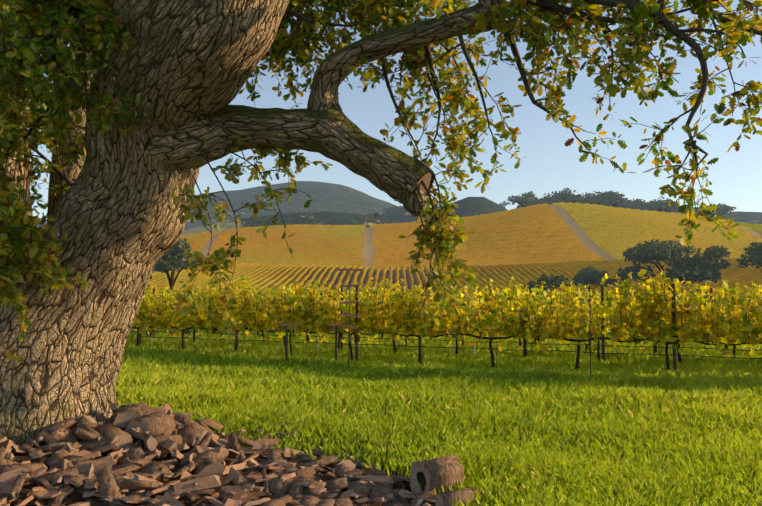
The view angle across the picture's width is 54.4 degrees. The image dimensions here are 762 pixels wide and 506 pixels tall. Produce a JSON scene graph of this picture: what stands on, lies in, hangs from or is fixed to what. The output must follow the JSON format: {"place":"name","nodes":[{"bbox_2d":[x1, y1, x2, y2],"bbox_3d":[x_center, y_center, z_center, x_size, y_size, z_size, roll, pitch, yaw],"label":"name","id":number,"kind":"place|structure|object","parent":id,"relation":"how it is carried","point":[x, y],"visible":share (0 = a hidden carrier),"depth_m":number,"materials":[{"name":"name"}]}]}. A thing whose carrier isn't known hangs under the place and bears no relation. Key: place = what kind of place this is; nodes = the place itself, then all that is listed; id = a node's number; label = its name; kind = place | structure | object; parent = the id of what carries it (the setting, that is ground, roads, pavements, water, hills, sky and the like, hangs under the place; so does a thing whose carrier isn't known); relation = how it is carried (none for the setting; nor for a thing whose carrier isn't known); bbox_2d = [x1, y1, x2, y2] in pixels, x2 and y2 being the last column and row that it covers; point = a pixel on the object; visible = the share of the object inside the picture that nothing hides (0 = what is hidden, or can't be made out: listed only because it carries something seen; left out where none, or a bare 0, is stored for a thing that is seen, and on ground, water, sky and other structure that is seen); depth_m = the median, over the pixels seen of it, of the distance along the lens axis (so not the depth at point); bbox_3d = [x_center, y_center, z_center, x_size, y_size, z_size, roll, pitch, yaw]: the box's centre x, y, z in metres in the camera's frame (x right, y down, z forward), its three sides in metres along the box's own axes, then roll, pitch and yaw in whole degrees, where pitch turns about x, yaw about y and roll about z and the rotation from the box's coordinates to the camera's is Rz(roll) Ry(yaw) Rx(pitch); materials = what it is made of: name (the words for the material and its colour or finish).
{"place":"outdoors","nodes":[
{"label":"outdoors","id":0,"kind":"place"},
{"bbox_2d":[10,321,743,505],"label":"ground","id":1,"kind":"structure","parent":0,"point":[75,494],"depth_m":6.69,"materials":[{"name":"brown soil"}]},
{"bbox_2d":[8,444,435,505],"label":"bark chips","id":2,"kind":"object","parent":1,"relation":"on","point":[217,468],"visible":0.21,"depth_m":6.29,"materials":[{"name":"brown wood"}]},
{"bbox_2d":[0,401,488,505],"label":"firewood pile","id":3,"kind":"object","parent":1,"relation":"on","point":[135,439],"visible":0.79,"depth_m":6.91,"materials":[{"name":"brown wood"}]},
{"bbox_2d":[360,475,473,505],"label":"wood pieces","id":4,"kind":"object","parent":1,"relation":"on","point":[444,498],"visible":0.62,"depth_m":5.88,"materials":[{"name":"brown wood"}]},
{"bbox_2d":[138,283,712,372],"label":"trellis posts","id":5,"kind":"object","parent":1,"relation":"on","point":[357,339],"visible":0.21,"depth_m":18.37,"materials":[{"name":"brown wood"}]},
{"bbox_2d":[409,455,464,494],"bbox_3d":[0.482,1.941,6.393,0.378,0.367,0.355,2,-4,-28],"label":"hollow log","id":6,"kind":"object","parent":1,"relation":"on","point":[445,472],"visible":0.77,"depth_m":6.29,"materials":[{"name":"brown wood"}]},
{"bbox_2d":[285,268,590,375],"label":"trellis posts","id":7,"kind":"object","parent":1,"relation":"on","point":[286,333],"visible":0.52,"depth_m":17.06,"materials":[{"name":"brown wood"}]},
{"bbox_2d":[276,269,362,328],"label":"trellis crossarms","id":8,"kind":"object","parent":7,"relation":"attached to","point":[343,326],"visible":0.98,"depth_m":17.03,"materials":[{"name":"brown wood"}]},
{"bbox_2d":[0,0,761,455],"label":"oak","id":9,"kind":"object","parent":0,"point":[184,69],"depth_m":7.24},
{"bbox_2d":[409,172,430,194],"bbox_3d":[0.384,-0.621,7.129,0.208,0.287,0.354,-2,-4,26],"label":"branch stub","id":10,"kind":"object","parent":9,"relation":"attached to","point":[426,178],"visible":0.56,"depth_m":7.08,"materials":[{"name":"beige wood"}]},
{"bbox_2d":[27,0,761,219],"label":"sky","id":11,"kind":"structure","parent":0,"point":[547,165],"materials":[{"name":"blue"}]},
{"bbox_2d":[35,181,761,234],"bbox_3d":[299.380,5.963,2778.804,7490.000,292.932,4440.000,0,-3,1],"label":"hills","id":12,"kind":"structure","parent":0,"point":[333,204],"depth_m":1553.25,"materials":[{"name":"grey"}]},
{"bbox_2d":[297,270,561,302],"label":"block floor","id":13,"kind":"structure","parent":0,"point":[393,278],"depth_m":252.09,"materials":[{"name":"brown soil"}]},
{"bbox_2d":[147,258,761,302],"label":"vine rows","id":14,"kind":"object","parent":13,"relation":"on","point":[261,276],"visible":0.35,"depth_m":247.32,"materials":[{"name":"green plant"}]},
{"bbox_2d":[165,254,694,296],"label":"tree trunks","id":15,"kind":"object","parent":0,"point":[171,280],"visible":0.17,"depth_m":120.48,"materials":[{"name":"brown wood"}]},
{"bbox_2d":[115,331,761,505],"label":"grass","id":16,"kind":"structure","parent":0,"point":[557,428],"depth_m":10.22,"materials":[{"name":"green plant"}]},
{"bbox_2d":[148,308,735,367],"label":"vine stakes","id":17,"kind":"object","parent":16,"relation":"in","point":[421,329],"visible":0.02,"depth_m":19.32,"materials":[{"name":"wood"}]},
{"bbox_2d":[142,297,761,358],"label":"trellis wires","id":18,"kind":"object","parent":17,"relation":"attached to","point":[475,341],"visible":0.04,"depth_m":18.12,"materials":[{"name":"grey metal"}]},
{"bbox_2d":[132,318,760,373],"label":"grapevine trunks","id":19,"kind":"object","parent":16,"relation":"on","point":[525,352],"visible":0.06,"depth_m":17.98,"materials":[{"name":"brown wood"}]},
{"bbox_2d":[133,269,761,345],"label":"vine leaves","id":20,"kind":"object","parent":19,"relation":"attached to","point":[649,313],"visible":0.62,"depth_m":17.43,"materials":[{"name":"plant"}]},
{"bbox_2d":[132,278,761,357],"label":"vine leaves","id":21,"kind":"object","parent":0,"point":[669,338],"visible":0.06,"depth_m":20.50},
{"bbox_2d":[201,206,761,305],"bbox_3d":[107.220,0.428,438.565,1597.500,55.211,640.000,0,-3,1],"label":"terrain","id":22,"kind":"structure","parent":0,"point":[368,251],"depth_m":366.06,"materials":[{"name":"soil"}]},
{"bbox_2d":[180,231,219,259],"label":"vineyard block","id":23,"kind":"structure","parent":22,"relation":"on","point":[197,241],"depth_m":389.46,"materials":[{"name":"yellow plant"}]},
{"bbox_2d":[206,224,365,266],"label":"vineyard block","id":24,"kind":"structure","parent":22,"relation":"on","point":[340,245],"depth_m":372.25,"materials":[{"name":"yellow plant"}]},
{"bbox_2d":[371,203,603,269],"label":"vineyard block","id":25,"kind":"structure","parent":22,"relation":"on","point":[540,233],"depth_m":360.23,"materials":[{"name":"yellow plant"}]},
{"bbox_2d":[550,202,761,259],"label":"vineyard block","id":26,"kind":"structure","parent":22,"relation":"on","point":[615,232],"depth_m":364.54,"materials":[{"name":"yellow plant"}]},
{"bbox_2d":[732,221,761,235],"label":"vineyard block","id":27,"kind":"structure","parent":22,"relation":"on","point":[755,227],"depth_m":400.95,"materials":[{"name":"plant"}]},
{"bbox_2d":[249,197,724,217],"bbox_3d":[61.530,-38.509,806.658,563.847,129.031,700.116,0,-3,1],"label":"tree trunks","id":28,"kind":"object","parent":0,"point":[562,198],"visible":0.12,"depth_m":464.56,"materials":[{"name":"brown plant"}]},
{"bbox_2d":[245,187,735,217],"bbox_3d":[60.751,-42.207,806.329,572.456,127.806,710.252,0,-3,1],"label":"distant trees","id":29,"kind":"object","parent":28,"relation":"on","point":[605,198],"visible":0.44,"depth_m":460.97,"materials":[{"name":"green plant"}]},
{"label":"ground","id":30,"kind":"structure","parent":0,"visible":0},
{"bbox_2d":[150,238,761,293],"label":"trees","id":31,"kind":"object","parent":30,"relation":"on","point":[707,266],"visible":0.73,"depth_m":146.15,"materials":[{"name":"green plant"}]}
]}

